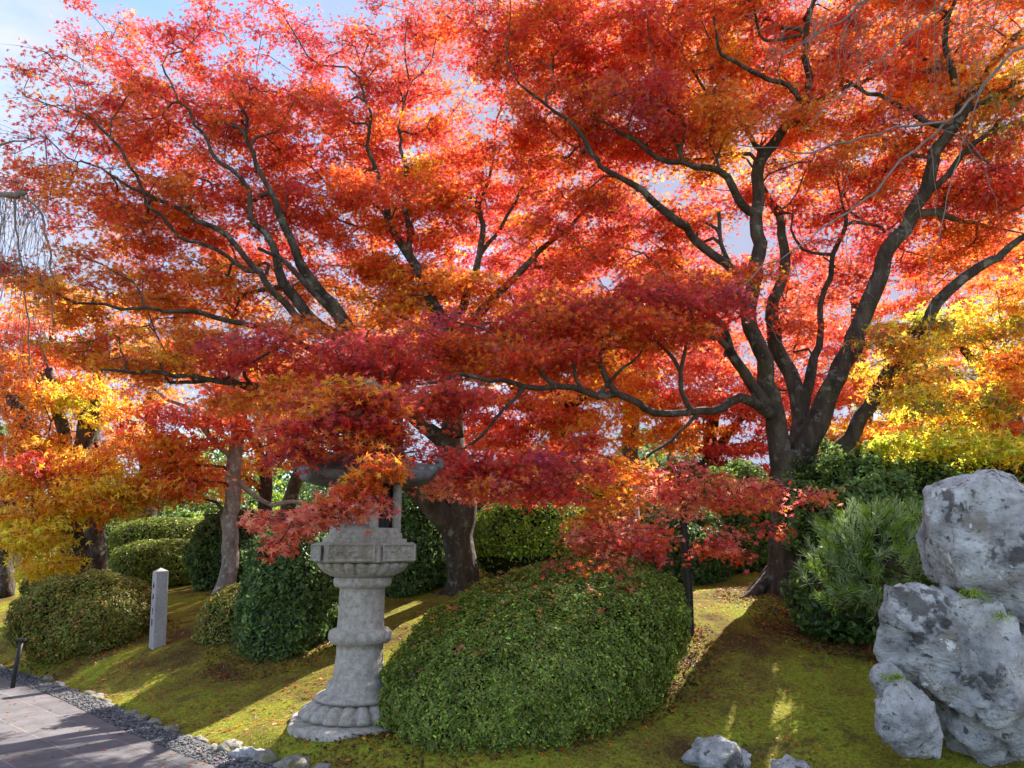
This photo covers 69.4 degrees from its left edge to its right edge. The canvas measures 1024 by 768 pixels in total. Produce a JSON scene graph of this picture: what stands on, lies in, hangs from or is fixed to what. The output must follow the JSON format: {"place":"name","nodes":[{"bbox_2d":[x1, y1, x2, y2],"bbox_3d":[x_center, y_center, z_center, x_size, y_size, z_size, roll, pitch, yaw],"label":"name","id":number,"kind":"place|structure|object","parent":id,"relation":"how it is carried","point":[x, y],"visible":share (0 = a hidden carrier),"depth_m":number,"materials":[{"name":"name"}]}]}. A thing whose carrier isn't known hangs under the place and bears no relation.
{"place":"outdoors","nodes":[
{"label":"outdoors","id":0,"kind":"place"},
{"bbox_2d":[0,676,246,767],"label":"path","id":1,"kind":"structure","parent":0,"point":[63,729],"depth_m":5.99,"materials":[{"name":"grey stone"}]},
{"bbox_2d":[0,546,1023,767],"bbox_3d":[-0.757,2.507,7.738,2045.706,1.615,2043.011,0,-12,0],"label":"ground","id":2,"kind":"structure","parent":0,"point":[719,704],"depth_m":6.42,"materials":[{"name":"green plant"}]},
{"bbox_2d":[0,421,33,500],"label":"evergreen tree","id":3,"kind":"object","parent":2,"relation":"on","point":[2,428],"visible":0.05,"depth_m":24.01,"materials":[{"name":"green plant"}]},
{"bbox_2d":[10,638,26,687],"bbox_3d":[-5.526,3.176,8.263,0.100,0.634,0.054,2,-13,-11],"label":"path post","id":4,"kind":"object","parent":2,"relation":"on","point":[17,661],"visible":0.75,"depth_m":8.26,"materials":[{"name":"black paint"}]},
{"bbox_2d":[18,525,45,566],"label":"evergreen shrub","id":5,"kind":"object","parent":2,"relation":"on","point":[36,549],"visible":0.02,"depth_m":18.60,"materials":[{"name":"green plant"}]},
{"bbox_2d":[0,137,67,443],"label":"weeping cherry","id":6,"kind":"object","parent":2,"relation":"on","point":[16,195],"visible":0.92,"depth_m":8.51,"materials":[{"name":"brown plant"}]},
{"bbox_2d":[0,272,92,596],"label":"tree","id":7,"kind":"object","parent":2,"relation":"on","point":[7,588],"visible":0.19,"depth_m":14.60,"materials":[{"name":"orange plant"}]},
{"bbox_2d":[42,675,54,681],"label":"edging stone","id":8,"kind":"object","parent":2,"relation":"on","point":[49,678],"visible":0.48,"depth_m":8.75,"materials":[{"name":"grey stone"}]},
{"bbox_2d":[17,568,91,596],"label":"azalea bush","id":9,"kind":"object","parent":2,"relation":"on","point":[24,587],"visible":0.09,"depth_m":11.68,"materials":[{"name":"green plant"}]},
{"bbox_2d":[2,568,151,663],"bbox_3d":[-5.596,3.042,9.801,1.710,1.194,1.621,0,-12,0],"label":"azalea bush","id":10,"kind":"object","parent":2,"relation":"on","point":[61,617],"visible":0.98,"depth_m":9.24,"materials":[{"name":"green plant"}]},
{"bbox_2d":[0,315,162,585],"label":"maple tree","id":11,"kind":"object","parent":2,"relation":"on","point":[74,499],"visible":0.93,"depth_m":11.80,"materials":[{"name":"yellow plant"}]},
{"bbox_2d":[82,690,95,694],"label":"edging stone","id":12,"kind":"object","parent":2,"relation":"on","point":[88,692],"visible":0.53,"depth_m":7.92,"materials":[{"name":"grey stone"}]},
{"bbox_2d":[88,693,103,699],"bbox_3d":[-4.340,3.287,7.712,0.150,0.121,0.185,10,-16,-38],"label":"edging stone","id":13,"kind":"object","parent":2,"relation":"on","point":[99,696],"visible":0.51,"depth_m":7.69,"materials":[{"name":"grey stone"}]},
{"bbox_2d":[30,291,166,573],"bbox_3d":[-7.899,0.983,14.018,2.667,5.970,2.704,7,-14,-30],"label":"tree","id":14,"kind":"object","parent":2,"relation":"on","point":[98,551],"visible":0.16,"depth_m":13.67,"materials":[{"name":"orange plant"}]},
{"bbox_2d":[101,698,112,702],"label":"edging stone","id":15,"kind":"object","parent":2,"relation":"on","point":[106,700],"visible":0.54,"depth_m":7.56,"materials":[{"name":"grey stone"}]},
{"bbox_2d":[0,273,220,570],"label":"maple tree","id":16,"kind":"object","parent":2,"relation":"on","point":[131,393],"visible":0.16,"depth_m":18.70,"materials":[{"name":"orange plant"}]},
{"bbox_2d":[103,702,117,706],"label":"edging stone","id":17,"kind":"object","parent":2,"relation":"on","point":[111,704],"visible":0.41,"depth_m":7.31,"materials":[{"name":"grey stone"}]},
{"bbox_2d":[105,520,125,567],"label":"evergreen shrub","id":18,"kind":"object","parent":2,"relation":"on","point":[109,527],"visible":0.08,"depth_m":18.15,"materials":[{"name":"green plant"}]},
{"bbox_2d":[124,709,139,714],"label":"edging stone","id":19,"kind":"object","parent":2,"relation":"on","point":[134,711],"visible":0.45,"depth_m":6.98,"materials":[{"name":"grey stone"}]},
{"bbox_2d":[85,336,195,518],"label":"tree","id":20,"kind":"object","parent":2,"relation":"on","point":[154,513],"visible":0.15,"depth_m":20.29,"materials":[{"name":"orange plant"}]},
{"bbox_2d":[138,714,149,719],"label":"edging stone","id":21,"kind":"object","parent":2,"relation":"on","point":[145,716],"visible":0.5,"depth_m":6.80,"materials":[{"name":"grey stone"}]},
{"bbox_2d":[108,538,191,587],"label":"clipped hedge","id":22,"kind":"object","parent":2,"relation":"on","point":[143,559],"visible":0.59,"depth_m":14.40,"materials":[{"name":"green plant"}]},
{"bbox_2d":[0,667,309,767],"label":"gravel verge","id":23,"kind":"structure","parent":2,"relation":"on","point":[178,734],"depth_m":6.24,"materials":[{"name":"grey gravel"}]},
{"bbox_2d":[107,516,202,552],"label":"clipped hedge","id":24,"kind":"object","parent":2,"relation":"on","point":[151,528],"visible":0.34,"depth_m":16.45,"materials":[{"name":"green plant"}]},
{"bbox_2d":[147,718,162,725],"bbox_3d":[-3.194,3.050,6.646,0.150,0.098,0.135,0,-12,0],"label":"edging stone","id":25,"kind":"object","parent":2,"relation":"on","point":[157,721],"visible":0.57,"depth_m":6.60,"materials":[{"name":"grey stone"}]},
{"bbox_2d":[149,568,167,649],"bbox_3d":[-4.323,2.780,9.065,0.187,1.026,0.184,11,-17,-42],"label":"stone marker","id":26,"kind":"object","parent":2,"relation":"on","point":[158,623],"visible":0.91,"depth_m":9.02,"materials":[{"name":"stone"}]},
{"bbox_2d":[106,477,224,521],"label":"evergreen tree","id":27,"kind":"object","parent":2,"relation":"on","point":[183,514],"visible":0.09,"depth_m":24.56,"materials":[{"name":"green plant"}]},
{"bbox_2d":[163,724,179,731],"bbox_3d":[-2.946,2.999,6.405,0.134,0.095,0.145,0,-12,0],"label":"edging stone","id":28,"kind":"object","parent":2,"relation":"on","point":[173,727],"visible":0.57,"depth_m":6.38,"materials":[{"name":"grey stone"}]},
{"bbox_2d":[197,737,207,742],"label":"edging stone","id":29,"kind":"object","parent":2,"relation":"on","point":[204,740],"visible":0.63,"depth_m":6.04,"materials":[{"name":"grey stone"}]},
{"bbox_2d":[80,235,326,594],"bbox_3d":[-5.018,0.469,12.815,4.110,6.487,2.841,6,-14,-26],"label":"maple tree","id":30,"kind":"object","parent":2,"relation":"on","point":[173,479],"visible":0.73,"depth_m":12.04,"materials":[{"name":"orange plant"}]},
{"bbox_2d":[207,743,217,749],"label":"edging stone","id":31,"kind":"object","parent":2,"relation":"on","point":[213,745],"visible":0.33,"depth_m":5.76,"materials":[{"name":"grey stone"}]},
{"bbox_2d":[191,582,240,645],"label":"azalea bush","id":32,"kind":"object","parent":2,"relation":"on","point":[214,623],"visible":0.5,"depth_m":8.84,"materials":[{"name":"green plant"}]},
{"bbox_2d":[180,508,270,590],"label":"evergreen shrub","id":33,"kind":"object","parent":2,"relation":"on","point":[201,557],"visible":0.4,"depth_m":12.82,"materials":[{"name":"green plant"}]},
{"bbox_2d":[164,436,289,528],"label":"evergreen tree","id":34,"kind":"object","parent":2,"relation":"on","point":[277,495],"visible":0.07,"depth_m":26.60,"materials":[{"name":"green plant"}]},
{"bbox_2d":[217,739,242,751],"bbox_3d":[-2.178,2.847,5.762,0.211,0.151,0.238,0,-12,0],"label":"edging stone","id":35,"kind":"object","parent":2,"relation":"on","point":[229,745],"visible":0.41,"depth_m":5.71,"materials":[{"name":"grey stone"}]},
{"bbox_2d":[228,746,263,758],"bbox_3d":[-1.979,2.807,5.560,0.298,0.165,0.164,0,-12,0],"label":"edging stone","id":36,"kind":"object","parent":2,"relation":"on","point":[247,752],"visible":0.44,"depth_m":5.52,"materials":[{"name":"grey stone"}]},
{"bbox_2d":[190,358,332,531],"bbox_3d":[-5.179,1.451,15.209,3.418,4.352,2.720,7,-14,-28],"label":"maple tree","id":37,"kind":"object","parent":2,"relation":"on","point":[263,487],"visible":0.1,"depth_m":14.73,"materials":[{"name":"orange plant"}]},
{"bbox_2d":[251,749,277,763],"bbox_3d":[-1.817,2.788,5.462,0.206,0.156,0.238,0,-12,0],"label":"edging stone","id":38,"kind":"object","parent":2,"relation":"on","point":[264,756],"visible":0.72,"depth_m":5.41,"materials":[{"name":"grey stone"}]},
{"bbox_2d":[230,526,339,662],"bbox_3d":[-2.535,2.351,8.615,1.410,1.560,1.547,0,-12,0],"label":"evergreen shrub","id":39,"kind":"object","parent":2,"relation":"on","point":[283,607],"visible":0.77,"depth_m":8.02,"materials":[{"name":"green plant"}]},
{"bbox_2d":[273,754,309,767],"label":"edging stone","id":40,"kind":"object","parent":2,"relation":"on","point":[295,761],"visible":1,"depth_m":5.28,"materials":[{"name":"grey stone"}]},
{"bbox_2d":[273,455,329,535],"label":"evergreen tree","id":41,"kind":"object","parent":2,"relation":"on","point":[309,487],"visible":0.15,"depth_m":23.95,"materials":[{"name":"green plant"}]},
{"bbox_2d":[0,0,623,596],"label":"maple tree","id":42,"kind":"object","parent":2,"relation":"on","point":[346,402],"visible":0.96,"depth_m":10.17,"materials":[{"name":"red plant"}]},
{"bbox_2d":[312,763,330,767],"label":"edging stone","id":43,"kind":"object","parent":2,"relation":"on","point":[323,765],"visible":0.98,"depth_m":5.25,"materials":[{"name":"grey stone"}]},
{"bbox_2d":[260,319,420,528],"bbox_3d":[-4.108,1.216,17.239,5.113,5.751,3.552,0,-12,0],"label":"maple tree","id":44,"kind":"object","parent":2,"relation":"on","point":[293,489],"visible":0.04,"depth_m":16.27,"materials":[{"name":"red plant"}]},
{"bbox_2d":[19,428,678,535],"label":"woods","id":45,"kind":"object","parent":2,"relation":"on","point":[216,454],"visible":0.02,"depth_m":31.80,"materials":[{"name":"green plant"}]},
{"bbox_2d":[287,377,443,741],"bbox_3d":[-1.278,1.477,6.382,1.366,3.146,1.234,0,-12,0],"label":"stone lantern","id":46,"kind":"object","parent":2,"relation":"on","point":[358,565],"visible":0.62,"depth_m":6.06,"materials":[{"name":"stone"}]},
{"bbox_2d":[385,491,447,597],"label":"evergreen shrub","id":47,"kind":"object","parent":2,"relation":"on","point":[426,571],"visible":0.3,"depth_m":9.96,"materials":[{"name":"green plant"}]},
{"bbox_2d":[0,572,917,767],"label":"fallen leaves","id":48,"kind":"object","parent":2,"relation":"on","point":[773,711],"visible":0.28,"depth_m":6.84,"materials":[{"name":"brown plant"}]},
{"bbox_2d":[442,495,488,566],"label":"evergreen shrub","id":49,"kind":"object","parent":2,"relation":"on","point":[478,507],"visible":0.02,"depth_m":14.18,"materials":[{"name":"green plant"}]},
{"bbox_2d":[333,234,720,472],"bbox_3d":[0.403,0.016,17.609,9.587,8.657,4.921,0,-12,0],"label":"maple tree","id":50,"kind":"object","parent":2,"relation":"on","point":[561,413],"visible":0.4,"depth_m":16.48,"materials":[{"name":"red plant"}]},
{"bbox_2d":[472,494,591,578],"bbox_3d":[0.261,2.268,11.258,1.938,1.415,1.982,0,-12,0],"label":"round shrub","id":51,"kind":"object","parent":2,"relation":"on","point":[506,538],"visible":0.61,"depth_m":10.57,"materials":[{"name":"green plant"}]},
{"bbox_2d":[373,555,692,759],"bbox_3d":[0.236,2.179,6.413,2.885,1.378,2.199,7,-14,-29],"label":"clipped hedge","id":52,"kind":"object","parent":2,"relation":"on","point":[559,685],"visible":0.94,"depth_m":5.62,"materials":[{"name":"green plant"}]},
{"bbox_2d":[389,556,672,690],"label":"hedge top leaves","id":53,"kind":"object","parent":52,"relation":"on","point":[518,597],"visible":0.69,"depth_m":6.14,"materials":[{"name":"brown plant"}]},
{"bbox_2d":[554,471,639,512],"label":"evergreen shrub","id":54,"kind":"object","parent":2,"relation":"on","point":[593,491],"visible":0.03,"depth_m":14.02,"materials":[{"name":"green plant"}]},
{"bbox_2d":[582,505,630,557],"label":"evergreen shrub","id":55,"kind":"object","parent":2,"relation":"on","point":[602,529],"visible":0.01,"depth_m":12.54,"materials":[{"name":"green plant"}]},
{"bbox_2d":[620,478,639,563],"bbox_3d":[1.424,1.820,8.427,0.320,1.575,0.141,0,-12,0],"label":"prop post","id":56,"kind":"object","parent":2,"relation":"on","point":[635,486],"visible":0.06,"depth_m":8.45,"materials":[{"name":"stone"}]},
{"bbox_2d":[515,223,750,490],"bbox_3d":[3.363,0.155,20.389,7.250,9.323,4.642,0,-12,0],"label":"maple tree","id":57,"kind":"object","parent":2,"relation":"on","point":[627,450],"visible":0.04,"depth_m":20.02,"materials":[{"name":"red plant"}]},
{"bbox_2d":[614,426,723,493],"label":"evergreen tree","id":58,"kind":"object","parent":2,"relation":"on","point":[660,462],"visible":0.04,"depth_m":21.57,"materials":[{"name":"green plant"}]},
{"bbox_2d":[610,496,735,584],"bbox_3d":[2.351,2.277,10.970,1.946,1.342,1.759,0,-12,0],"label":"evergreen shrub","id":59,"kind":"object","parent":2,"relation":"on","point":[711,571],"visible":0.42,"depth_m":10.30,"materials":[{"name":"green plant"}]},
{"bbox_2d":[539,452,842,635],"bbox_3d":[1.577,1.581,7.176,3.073,1.876,1.580,5,-13,-22],"label":"young maple","id":60,"kind":"object","parent":2,"relation":"on","point":[639,537],"visible":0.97,"depth_m":7.17,"materials":[{"name":"red plant"}]},
{"bbox_2d":[381,0,1023,600],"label":"maple tree","id":61,"kind":"object","parent":2,"relation":"on","point":[679,112],"visible":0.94,"depth_m":9.82,"materials":[{"name":"red plant"}]},
{"bbox_2d":[648,457,767,504],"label":"evergreen shrub","id":62,"kind":"object","parent":2,"relation":"on","point":[701,462],"visible":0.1,"depth_m":15.13,"materials":[{"name":"green plant"}]},
{"bbox_2d":[681,735,751,767],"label":"stone","id":63,"kind":"object","parent":2,"relation":"on","point":[716,751],"visible":1,"depth_m":5.23,"materials":[{"name":"grey stone"}]},
{"bbox_2d":[695,458,769,572],"bbox_3d":[3.651,2.117,12.024,1.498,1.861,1.810,0,-12,0],"label":"evergreen shrub","id":64,"kind":"object","parent":2,"relation":"on","point":[741,469],"visible":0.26,"depth_m":11.32,"materials":[{"name":"green plant"}]},
{"bbox_2d":[626,295,916,476],"bbox_3d":[5.612,0.733,16.411,6.364,6.311,5.174,0,-12,0],"label":"maple tree","id":65,"kind":"object","parent":2,"relation":"on","point":[712,394],"visible":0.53,"depth_m":15.52,"materials":[{"name":"red plant"}]},
{"bbox_2d":[769,754,811,767],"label":"stone","id":66,"kind":"object","parent":2,"relation":"on","point":[787,761],"visible":1,"depth_m":5.14,"materials":[{"name":"grey stone"}]},
{"bbox_2d":[777,565,894,643],"bbox_3d":[3.350,2.176,7.523,1.201,0.869,1.223,0,-12,0],"label":"evergreen shrub","id":67,"kind":"object","parent":2,"relation":"on","point":[809,615],"visible":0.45,"depth_m":7.17,"materials":[{"name":"green plant"}]},
{"bbox_2d":[793,494,927,628],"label":"pine tree","id":68,"kind":"object","parent":2,"relation":"on","point":[862,572],"visible":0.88,"depth_m":6.69,"materials":[{"name":"green plant"}]},
{"bbox_2d":[710,0,1023,356],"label":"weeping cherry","id":69,"kind":"object","parent":2,"relation":"on","point":[978,93],"visible":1,"depth_m":5.51,"materials":[{"name":"red plant"}]},
{"bbox_2d":[774,434,966,586],"bbox_3d":[4.387,1.646,9.101,2.554,2.292,2.262,0,-12,0],"label":"evergreen shrub","id":70,"kind":"object","parent":2,"relation":"on","point":[869,476],"visible":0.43,"depth_m":8.61,"materials":[{"name":"green plant"}]},
{"bbox_2d":[757,213,1023,433],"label":"maple tree","id":71,"kind":"object","parent":2,"relation":"on","point":[920,297],"visible":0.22,"depth_m":19.31,"materials":[{"name":"red plant"}]},
{"bbox_2d":[874,681,943,759],"bbox_3d":[2.676,2.272,4.996,0.421,0.513,0.341,0,-12,0],"label":"stone","id":72,"kind":"object","parent":2,"relation":"on","point":[907,725],"visible":0.98,"depth_m":4.91,"materials":[{"name":"grey stone"}]},
{"bbox_2d":[869,663,905,695],"bbox_3d":[2.607,2.059,5.138,0.225,0.247,0.218,0,-12,0],"label":"stone","id":73,"kind":"object","parent":72,"relation":"on","point":[879,685],"visible":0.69,"depth_m":5.08,"materials":[{"name":"grey stone"}]},
{"bbox_2d":[880,672,913,687],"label":"grass tuft","id":74,"kind":"object","parent":72,"relation":"on","point":[897,677],"visible":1,"depth_m":4.92,"materials":[{"name":"green plant"}]},
{"bbox_2d":[843,256,1023,473],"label":"maple tree","id":75,"kind":"object","parent":2,"relation":"on","point":[933,401],"visible":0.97,"depth_m":8.92,"materials":[{"name":"yellow plant"}]},
{"bbox_2d":[873,582,1023,766],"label":"boulder","id":76,"kind":"object","parent":2,"relation":"on","point":[961,662],"visible":0.84,"depth_m":5.08,"materials":[{"name":"grey stone"}]},
{"bbox_2d":[916,469,1023,632],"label":"boulder","id":77,"kind":"object","parent":76,"relation":"on","point":[970,532],"visible":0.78,"depth_m":5.35,"materials":[{"name":"grey stone"}]},
{"bbox_2d":[955,586,1006,605],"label":"grass tuft","id":78,"kind":"object","parent":76,"relation":"on","point":[972,592],"visible":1,"depth_m":5.03,"materials":[{"name":"green plant"}]},
{"bbox_2d":[983,610,1018,627],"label":"grass tuft","id":79,"kind":"object","parent":76,"relation":"on","point":[1002,614],"visible":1,"depth_m":4.96,"materials":[{"name":"green plant"}]},
{"bbox_2d":[921,430,1023,499],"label":"evergreen shrub","id":80,"kind":"object","parent":2,"relation":"on","point":[1019,474],"visible":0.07,"depth_m":8.51,"materials":[{"name":"green plant"}]},
{"bbox_2d":[0,0,1023,515],"label":"sky","id":81,"kind":"structure","parent":0,"point":[30,20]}
]}

